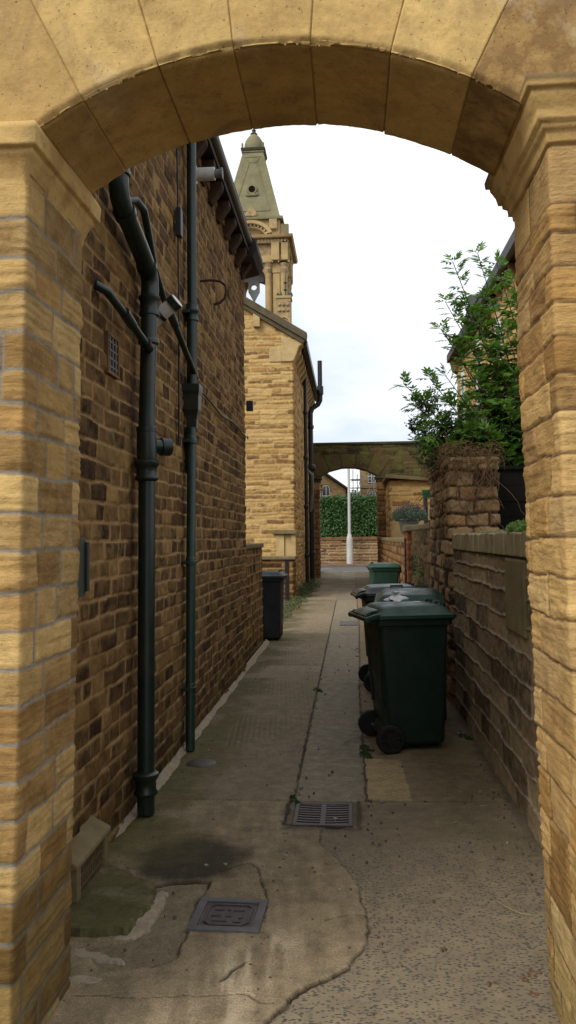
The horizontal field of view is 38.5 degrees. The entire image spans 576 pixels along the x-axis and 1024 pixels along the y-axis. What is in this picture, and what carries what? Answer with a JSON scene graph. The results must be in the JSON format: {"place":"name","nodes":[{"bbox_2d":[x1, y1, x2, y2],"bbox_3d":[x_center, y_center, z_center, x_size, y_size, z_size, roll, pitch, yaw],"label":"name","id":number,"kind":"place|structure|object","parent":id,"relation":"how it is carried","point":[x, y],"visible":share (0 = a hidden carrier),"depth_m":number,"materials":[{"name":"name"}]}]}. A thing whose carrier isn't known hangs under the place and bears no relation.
{"place":"outdoors","nodes":[
{"label":"outdoors","id":0,"kind":"place"},
{"bbox_2d":[48,571,559,1023],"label":"path","id":1,"kind":"structure","parent":0,"point":[504,952],"depth_m":3.73,"materials":[{"name":"concrete"}]},
{"bbox_2d":[69,975,102,983],"bbox_3d":[-0.710,1.628,2.843,0.187,0.040,0.088,-1,-2,4],"label":"cement fillet","id":2,"kind":"object","parent":1,"relation":"on","point":[87,979],"visible":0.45,"depth_m":2.84,"materials":[{"name":"grey concrete"}]},
{"bbox_2d":[70,815,110,901],"bbox_3d":[-0.912,1.514,3.614,0.142,0.260,0.480,-1,-2,4],"label":"stone block","id":3,"kind":"object","parent":1,"relation":"on","point":[89,843],"visible":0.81,"depth_m":3.60,"materials":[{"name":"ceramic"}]},
{"bbox_2d":[70,948,124,965],"bbox_3d":[-0.709,1.633,3.007,0.294,0.040,0.088,-1,-2,21],"label":"cement fillet","id":4,"kind":"object","parent":1,"relation":"on","point":[97,957],"visible":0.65,"depth_m":2.99,"materials":[{"name":"grey concrete"}]},
{"bbox_2d":[70,862,155,936],"bbox_3d":[-0.766,1.634,3.478,0.451,0.068,0.688,-1,-2,4],"label":"moss patch","id":5,"kind":"object","parent":1,"relation":"on","point":[114,901],"visible":0.66,"depth_m":3.37,"materials":[{"name":"green plant"}]},
{"bbox_2d":[113,890,168,940],"bbox_3d":[-0.559,1.639,3.330,0.139,0.044,0.480,-1,-2,14],"label":"cement fillet","id":6,"kind":"object","parent":1,"relation":"on","point":[145,922],"visible":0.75,"depth_m":3.28,"materials":[{"name":"grey concrete"}]},
{"bbox_2d":[115,639,268,837],"bbox_3d":[-0.569,1.758,8.027,0.092,0.062,8.064,-1,-2,4],"label":"cement fillet","id":7,"kind":"object","parent":1,"relation":"on","point":[165,774],"visible":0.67,"depth_m":5.93,"materials":[{"name":"grey concrete"}]},
{"bbox_2d":[186,758,215,766],"bbox_3d":[-0.585,1.691,5.561,0.200,0.014,0.200,-1,-2,4],"label":"gully lid","id":8,"kind":"object","parent":1,"relation":"on","point":[202,762],"visible":1,"depth_m":5.54,"materials":[{"name":"metal"}]},
{"bbox_2d":[186,897,267,933],"bbox_3d":[-0.238,1.625,3.314,0.292,0.026,0.292,-1,-2,4],"label":"inspection cover","id":9,"kind":"object","parent":1,"relation":"on","point":[230,915],"visible":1,"depth_m":3.30,"materials":[{"name":"grey metal"}]},
{"bbox_2d":[0,0,575,1023],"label":"stone archway","id":10,"kind":"object","parent":1,"relation":"on","point":[96,94],"visible":1,"depth_m":2.41,"materials":[{"name":"beige stone"}]},
{"bbox_2d":[290,795,300,803],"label":"weed","id":11,"kind":"object","parent":1,"relation":"on","point":[293,798],"visible":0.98,"depth_m":4.75,"materials":[{"name":"green plant"}]},
{"bbox_2d":[283,580,321,617],"bbox_3d":[0.218,2.045,19.671,0.582,0.222,13.429,-1,-2,6],"label":"weed","id":12,"kind":"object","parent":1,"relation":"on","point":[294,603],"visible":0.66,"depth_m":19.34,"materials":[{"name":"green plant"}]},
{"bbox_2d":[63,642,542,1020],"bbox_3d":[0.430,1.738,7.240,2.017,0.016,9.405,-1,-2,4],"label":"grit","id":13,"kind":"object","parent":1,"relation":"on","point":[442,949],"visible":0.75,"depth_m":3.94,"materials":[{"name":"gravel"}]},
{"bbox_2d":[296,577,314,595],"bbox_3d":[0.500,2.167,24.500,0.430,0.285,6.268,-1,-2,4],"label":"weed","id":14,"kind":"object","parent":1,"relation":"on","point":[302,588],"visible":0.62,"depth_m":22.97,"materials":[{"name":"green plant"}]},
{"bbox_2d":[297,694,316,776],"bbox_3d":[0.173,1.725,6.621,0.049,0.014,2.749,-1,-2,4],"label":"joint moss","id":15,"kind":"object","parent":1,"relation":"on","point":[306,736],"visible":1,"depth_m":6.42,"materials":[{"name":"green plant"}]},
{"bbox_2d":[292,802,352,828],"bbox_3d":[0.194,1.671,4.519,0.320,0.040,0.370,-1,-2,4],"label":"drain grate","id":16,"kind":"object","parent":1,"relation":"on","point":[320,814],"visible":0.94,"depth_m":4.51,"materials":[{"name":"metal"}]},
{"bbox_2d":[127,652,532,880],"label":"fallen leaves","id":17,"kind":"object","parent":1,"relation":"on","point":[497,856],"visible":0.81,"depth_m":5.10,"materials":[{"name":"brown plant"}]},
{"bbox_2d":[340,621,356,625],"bbox_3d":[1.062,1.962,14.533,0.300,0.016,0.650,-1,-2,4],"label":"access cover","id":18,"kind":"object","parent":1,"relation":"on","point":[348,623],"visible":1,"depth_m":14.44,"materials":[{"name":"metal"}]},
{"bbox_2d":[194,665,508,890],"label":"lichen flakes","id":19,"kind":"object","parent":1,"relation":"on","point":[335,819],"visible":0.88,"depth_m":4.71,"materials":[{"name":"grey plant"}]},
{"bbox_2d":[358,751,373,758],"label":"weed","id":20,"kind":"object","parent":1,"relation":"on","point":[364,753],"visible":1,"depth_m":5.71,"materials":[{"name":"green plant"}]},
{"bbox_2d":[359,744,374,751],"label":"weed","id":21,"kind":"object","parent":1,"relation":"on","point":[366,748],"visible":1,"depth_m":5.90,"materials":[{"name":"green plant"}]},
{"bbox_2d":[365,562,400,584],"bbox_3d":[1.835,1.467,15.621,0.705,1.050,0.588,-1,-2,-2],"label":"wheelie bin","id":22,"kind":"object","parent":1,"relation":"on","point":[383,572],"visible":0.38,"depth_m":15.38,"materials":[{"name":"teal plastic"}]},
{"bbox_2d":[350,581,416,692],"bbox_3d":[1.009,1.240,8.332,0.705,1.063,0.588,-1,-2,-1],"label":"wheelie bin","id":23,"kind":"object","parent":1,"relation":"on","point":[366,594],"visible":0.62,"depth_m":8.14,"materials":[{"name":"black plastic"}]},
{"bbox_2d":[348,598,456,753],"bbox_3d":[0.851,1.178,6.087,0.705,1.050,0.587,0,-2,-9],"label":"wheelie bin","id":24,"kind":"object","parent":1,"relation":"on","point":[406,643],"visible":1,"depth_m":5.86,"materials":[{"name":"green plastic"}]},
{"bbox_2d":[384,591,408,600],"bbox_3d":[0.837,0.643,6.305,0.166,0.074,0.145,0,-2,-27],"label":"plastic bag","id":25,"kind":"object","parent":24,"relation":"on","point":[396,596],"visible":0.99,"depth_m":6.28,"materials":[{"name":"white plastic"}]},
{"bbox_2d":[374,585,446,719],"bbox_3d":[1.043,1.183,7.051,0.588,1.095,0.702,-1,-2,8],"label":"wheelie bin","id":26,"kind":"object","parent":1,"relation":"on","point":[419,594],"visible":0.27,"depth_m":6.93,"materials":[{"name":"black plastic"}]},
{"bbox_2d":[458,733,473,739],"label":"weed","id":27,"kind":"object","parent":1,"relation":"on","point":[467,736],"visible":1,"depth_m":6.20,"materials":[{"name":"green plant"}]},
{"bbox_2d":[452,532,543,848],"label":"garden wall","id":28,"kind":"structure","parent":1,"relation":"on","point":[495,684],"depth_m":5.11,"materials":[{"name":"brick"}]},
{"bbox_2d":[471,529,508,532],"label":"wall plant","id":29,"kind":"object","parent":28,"relation":"on","point":[496,531],"depth_m":5.87,"materials":[{"name":"green plant"}]},
{"bbox_2d":[505,519,526,533],"bbox_3d":[1.375,0.082,4.676,0.274,0.109,0.849,-1,-2,4],"label":"wall plant","id":30,"kind":"object","parent":28,"relation":"on","point":[518,525],"depth_m":4.68,"materials":[{"name":"green plant"}]},
{"bbox_2d":[495,900,531,915],"bbox_3d":[0.900,1.600,3.338,0.036,0.012,0.179,1,-2,-38],"label":"straw","id":31,"kind":"object","parent":1,"relation":"on","point":[513,910],"visible":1,"depth_m":3.31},
{"bbox_2d":[521,969,540,995],"bbox_3d":[0.826,1.593,2.807,0.063,0.011,0.160,-1,-2,21],"label":"crumbled stone","id":32,"kind":"object","parent":1,"relation":"on","point":[524,979],"visible":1,"depth_m":2.82,"materials":[{"name":"stone"}]},
{"bbox_2d":[321,567,368,570],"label":"road","id":33,"kind":"structure","parent":0,"point":[344,569],"depth_m":40.58,"materials":[{"name":"grey asphalt"}]},
{"bbox_2d":[346,469,352,563],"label":"street lamp","id":34,"kind":"object","parent":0,"point":[349,544],"visible":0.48,"depth_m":44.40,"materials":[{"name":"metal"}]},
{"bbox_2d":[219,124,514,495],"label":"sky","id":35,"kind":"structure","parent":0,"point":[372,217],"materials":[{"name":"white"}]},
{"bbox_2d":[447,228,517,421],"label":"stone house","id":36,"kind":"structure","parent":0,"point":[508,252],"depth_m":18.00,"materials":[{"name":"stone"}]},
{"bbox_2d":[461,371,464,421],"bbox_3d":[5.042,-3.093,23.594,0.075,2.000,0.840,-1,-2,4],"label":"window","id":37,"kind":"structure","parent":36,"relation":"in","point":[462,373],"depth_m":23.69,"materials":[{"name":"white paint"}]},
{"bbox_2d":[476,339,481,410],"bbox_3d":[4.824,-3.282,20.707,0.075,2.200,0.840,-1,-2,4],"label":"window","id":38,"kind":"structure","parent":36,"relation":"in","point":[478,339],"depth_m":20.93,"materials":[{"name":"white paint"}]},
{"label":"garden soil","id":39,"kind":"structure","parent":0,"visible":0},
{"bbox_2d":[313,441,433,577],"bbox_3d":[4.152,-0.068,31.063,9.352,5.140,0.780,-1,-2,4],"label":"stone archway","id":40,"kind":"object","parent":39,"relation":"on","point":[379,461],"visible":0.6,"depth_m":30.93,"materials":[{"name":"brown stone"}]},
{"bbox_2d":[377,537,404,583],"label":"garden wall","id":41,"kind":"structure","parent":39,"relation":"on","point":[390,549],"depth_m":17.87,"materials":[{"name":"brown stone"}]},
{"bbox_2d":[391,502,427,533],"bbox_3d":[1.976,0.094,13.389,0.621,0.531,0.725,-1,-2,4],"label":"lavender planter","id":42,"kind":"object","parent":41,"relation":"on","point":[415,517],"visible":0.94,"depth_m":13.18,"materials":[{"name":"green plant"}]},
{"bbox_2d":[382,474,429,537],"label":"outbuilding","id":43,"kind":"structure","parent":39,"relation":"on","point":[401,490],"depth_m":27.79,"materials":[{"name":"brown stone"}]},
{"bbox_2d":[421,490,429,523],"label":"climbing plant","id":44,"kind":"object","parent":43,"relation":"attached to","point":[425,500],"visible":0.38,"depth_m":15.03,"materials":[{"name":"green plant"}]},
{"bbox_2d":[402,525,413,583],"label":"brick pier","id":45,"kind":"structure","parent":39,"relation":"on","point":[406,530],"depth_m":12.39,"materials":[{"name":"brown brick"}]},
{"bbox_2d":[411,523,430,587],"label":"rendered wall","id":46,"kind":"structure","parent":39,"relation":"on","point":[420,533],"depth_m":10.59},
{"bbox_2d":[411,554,416,574],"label":"wall plant","id":47,"kind":"object","parent":46,"relation":"on","point":[414,570],"depth_m":11.55,"materials":[{"name":"green plant"}]},
{"bbox_2d":[414,555,423,587],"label":"wall plant","id":48,"kind":"object","parent":46,"relation":"on","point":[419,570],"depth_m":10.52,"materials":[{"name":"green plant"}]},
{"bbox_2d":[404,369,522,467],"bbox_3d":[1.942,-0.373,8.361,1.549,2.280,1.030,-1,-2,4],"label":"garden shrub","id":49,"kind":"object","parent":39,"relation":"on","point":[412,428],"visible":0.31,"depth_m":8.12,"materials":[{"name":"green plant"}]},
{"bbox_2d":[427,456,500,707],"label":"wall pillar","id":50,"kind":"structure","parent":39,"relation":"on","point":[440,559],"depth_m":7.36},
{"bbox_2d":[381,433,525,549],"bbox_3d":[1.538,-0.165,8.279,1.296,1.101,2.009,-1,-2,4],"label":"dried creeper","id":51,"kind":"object","parent":50,"relation":"on","point":[471,453],"visible":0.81,"depth_m":7.33,"materials":[{"name":"brown plant"}]},
{"bbox_2d":[389,241,525,517],"bbox_3d":[1.961,-1.154,8.079,1.963,3.028,0.943,0,-2,-29],"label":"elder bush","id":52,"kind":"object","parent":50,"relation":"on","point":[504,371],"visible":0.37,"depth_m":8.03,"materials":[{"name":"green plant"}]},
{"bbox_2d":[497,466,526,529],"bbox_3d":[2.779,0.647,7.813,1.640,2.180,0.150,-1,-2,4],"label":"board fence","id":53,"kind":"object","parent":39,"relation":"on","point":[511,479],"visible":0.02,"depth_m":7.84,"materials":[{"name":"black wood"}]},
{"label":"ground","id":54,"kind":"structure","parent":0,"visible":0},
{"bbox_2d":[72,136,262,844],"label":"stone house","id":55,"kind":"structure","parent":54,"relation":"on","point":[106,689],"depth_m":5.39,"materials":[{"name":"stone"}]},
{"bbox_2d":[77,538,89,596],"bbox_3d":[-0.920,0.244,3.641,0.045,0.260,0.175,-1,-2,4],"label":"gate hinge plate","id":56,"kind":"object","parent":55,"relation":"attached to","point":[83,583],"visible":0.59,"depth_m":3.70,"materials":[{"name":"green metal"}]},
{"bbox_2d":[104,330,119,379],"bbox_3d":[-0.910,-0.803,4.237,0.034,0.210,0.200,-1,-2,4],"label":"air vent","id":57,"kind":"object","parent":55,"relation":"attached to","point":[111,346],"visible":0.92,"depth_m":4.23,"materials":[{"name":"brown stone"}]},
{"bbox_2d":[93,280,153,352],"bbox_3d":[-0.844,-1.010,4.316,0.084,0.206,0.721,-1,-2,11],"label":"waste pipe","id":58,"kind":"object","parent":55,"relation":"attached to","point":[130,322],"visible":0.97,"depth_m":4.25,"materials":[{"name":"black metal"}]},
{"bbox_2d":[108,169,173,815],"bbox_3d":[-0.784,-0.733,4.426,0.209,4.760,0.772,-1,-2,4],"label":"soil pipe","id":59,"kind":"object","parent":55,"relation":"attached to","point":[145,774],"visible":0.91,"depth_m":4.56,"materials":[{"name":"black metal"}]},
{"bbox_2d":[157,438,173,455],"bbox_3d":[-0.742,-0.374,4.713,0.144,0.102,0.104,1,-2,-34],"label":"access door","id":60,"kind":"structure","parent":59,"relation":"in","point":[165,446],"depth_m":4.70,"materials":[{"name":"green paint"}]},
{"bbox_2d":[130,196,198,379],"bbox_3d":[-0.766,-1.368,5.333,0.090,0.717,1.741,-1,-2,6],"label":"waste pipe","id":61,"kind":"object","parent":55,"relation":"attached to","point":[136,201],"visible":0.69,"depth_m":5.11,"materials":[{"name":"black metal"}]},
{"bbox_2d":[157,294,181,326],"bbox_3d":[-0.755,-1.220,5.025,0.228,0.200,0.100,-1,-2,14],"label":"pipe stub","id":62,"kind":"object","parent":55,"relation":"attached to","point":[170,306],"visible":0.8,"depth_m":4.99,"materials":[{"name":"white plastic"}]},
{"bbox_2d":[175,147,182,441],"bbox_3d":[-0.769,-1.699,5.839,0.042,2.420,0.080,-1,-2,4],"label":"phone cable","id":63,"kind":"object","parent":55,"relation":"attached to","point":[178,222],"visible":0.91,"depth_m":5.83,"materials":[{"name":"black paint"}]},
{"bbox_2d":[181,142,202,750],"bbox_3d":[-0.714,-0.719,6.068,0.136,4.847,0.294,-1,-2,4],"label":"rainwater pipe","id":64,"kind":"object","parent":55,"relation":"attached to","point":[192,389],"visible":0.99,"depth_m":6.05,"materials":[{"name":"black metal"}]},
{"bbox_2d":[186,426,186,470],"bbox_3d":[-0.741,-0.468,6.200,0.020,0.340,0.180,-1,-2,4],"label":"wall plate","id":65,"kind":"object","parent":64,"relation":"attached to","point":[186,450],"depth_m":6.11,"materials":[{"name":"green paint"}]},
{"bbox_2d":[196,167,223,183],"bbox_3d":[-0.642,-2.726,6.653,0.236,0.144,0.144,-1,-2,4],"label":"boiler flue","id":66,"kind":"object","parent":55,"relation":"attached to","point":[207,173],"visible":0.81,"depth_m":6.62,"materials":[{"name":"white plastic"}]},
{"bbox_2d":[200,279,227,305],"bbox_3d":[-0.617,-1.822,6.844,0.236,0.226,0.022,-1,-2,4],"label":"overflow pipe","id":67,"kind":"object","parent":55,"relation":"attached to","point":[222,283],"visible":1,"depth_m":6.83,"materials":[{"name":"black metal"}]},
{"bbox_2d":[203,392,248,438],"bbox_3d":[-0.603,-0.924,7.976,0.036,0.056,3.519,-1,-2,4],"label":"wall cable","id":68,"kind":"object","parent":55,"relation":"attached to","point":[214,406],"depth_m":7.84,"materials":[{"name":"black paint"}]},
{"bbox_2d":[275,272,292,322],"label":"public hall","id":69,"kind":"structure","parent":54,"relation":"on","point":[284,306],"depth_m":57.95,"materials":[{"name":"stone"}]},
{"bbox_2d":[234,129,297,314],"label":"hall tower","id":70,"kind":"structure","parent":69,"relation":"on","point":[270,233],"depth_m":72.04,"materials":[{"name":"stone"}]},
{"bbox_2d":[247,184,256,193],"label":"round window","id":71,"kind":"structure","parent":70,"relation":"in","point":[255,191],"depth_m":72.40,"materials":[{"name":"stone"}]},
{"bbox_2d":[320,473,347,497],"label":"stone house","id":72,"kind":"structure","parent":54,"relation":"on","point":[330,485],"depth_m":74.97,"materials":[{"name":"stone"}]},
{"bbox_2d":[322,485,329,496],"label":"window","id":73,"kind":"structure","parent":72,"relation":"in","point":[326,489],"depth_m":74.97,"materials":[{"name":"white paint"}]},
{"bbox_2d":[321,564,368,566],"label":"kerb","id":74,"kind":"structure","parent":54,"relation":"on","point":[343,565],"depth_m":43.44,"materials":[{"name":"grey concrete"}]},
{"bbox_2d":[320,537,377,563],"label":"roadside wall","id":75,"kind":"structure","parent":54,"relation":"on","point":[333,550],"depth_m":45.10,"materials":[{"name":"brown stone"}]},
{"bbox_2d":[320,494,377,538],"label":"hedge","id":76,"kind":"object","parent":75,"relation":"on","point":[334,516],"visible":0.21,"depth_m":45.22,"materials":[{"name":"green plant"}]},
{"bbox_2d":[350,490,359,495],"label":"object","id":77,"kind":"object","parent":54,"relation":"on","point":[351,492],"visible":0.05,"depth_m":99.30,"materials":[{"name":"white"}]},
{"bbox_2d":[350,470,376,496],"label":"scaffolding","id":78,"kind":"object","parent":54,"relation":"on","point":[360,487],"visible":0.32,"depth_m":78.01,"materials":[{"name":"grey metal"}]},
{"bbox_2d":[361,470,376,495],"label":"stone house","id":79,"kind":"structure","parent":54,"relation":"on","point":[366,477],"depth_m":79.75,"materials":[{"name":"stone"}]},
{"bbox_2d":[368,473,374,482],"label":"window","id":80,"kind":"structure","parent":79,"relation":"in","point":[370,476],"depth_m":79.69,"materials":[{"name":"white paint"}]},
{"label":"back yard","id":81,"kind":"structure","parent":0,"visible":0},
{"bbox_2d":[246,543,263,661],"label":"boundary wall","id":82,"kind":"structure","parent":81,"relation":"on","point":[254,611],"depth_m":10.65,"materials":[{"name":"brown brick"}]},
{"bbox_2d":[262,569,288,638],"bbox_3d":[-0.346,1.388,12.375,0.705,1.050,0.588,-1,-2,6],"label":"wheelie bin","id":83,"kind":"object","parent":81,"relation":"on","point":[273,591],"visible":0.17,"depth_m":12.13,"materials":[{"name":"grey plastic"}]},
{"bbox_2d":[262,556,296,598],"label":"yard wall","id":84,"kind":"structure","parent":81,"relation":"on","point":[273,563],"depth_m":20.57,"materials":[{"name":"beige stone"}]},
{"bbox_2d":[243,296,317,595],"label":"stone house","id":85,"kind":"structure","parent":81,"relation":"on","point":[278,367],"depth_m":21.57,"materials":[{"name":"stone"}]},
{"bbox_2d":[246,401,252,410],"bbox_3d":[-0.451,-1.250,9.734,0.080,0.120,0.060,-1,-2,4],"label":"air vent","id":86,"kind":"object","parent":85,"relation":"in","point":[249,405],"visible":1,"depth_m":9.70,"materials":[{"name":"black paint"}]},
{"bbox_2d":[303,376,308,586],"bbox_3d":[0.554,-0.953,25.270,0.148,6.480,0.149,-1,-2,4],"label":"downpipe","id":87,"kind":"object","parent":85,"relation":"attached to","point":[305,459],"visible":0.95,"depth_m":25.23,"materials":[{"name":"black metal"}]},
{"bbox_2d":[308,464,315,511],"bbox_3d":[0.789,-0.795,27.340,0.306,1.570,0.695,-1,-2,13],"label":"waste branch","id":88,"kind":"object","parent":85,"relation":"attached to","point":[312,467],"visible":0.94,"depth_m":27.23,"materials":[{"name":"black paint"}]},
{"bbox_2d":[308,360,322,579],"bbox_3d":[0.978,-1.449,28.718,0.581,7.680,0.231,0,-2,-11],"label":"soil vent pipe","id":89,"kind":"object","parent":85,"relation":"attached to","point":[317,404],"visible":0.83,"depth_m":28.62,"materials":[{"name":"black metal"}]},
{"bbox_2d":[284,559,289,599],"bbox_3d":[-0.021,1.656,20.217,0.130,1.000,0.130,-1,-2,4],"label":"metal post","id":90,"kind":"object","parent":81,"relation":"on","point":[287,597],"visible":0.98,"depth_m":20.17,"materials":[{"name":"grey metal"}]}
]}

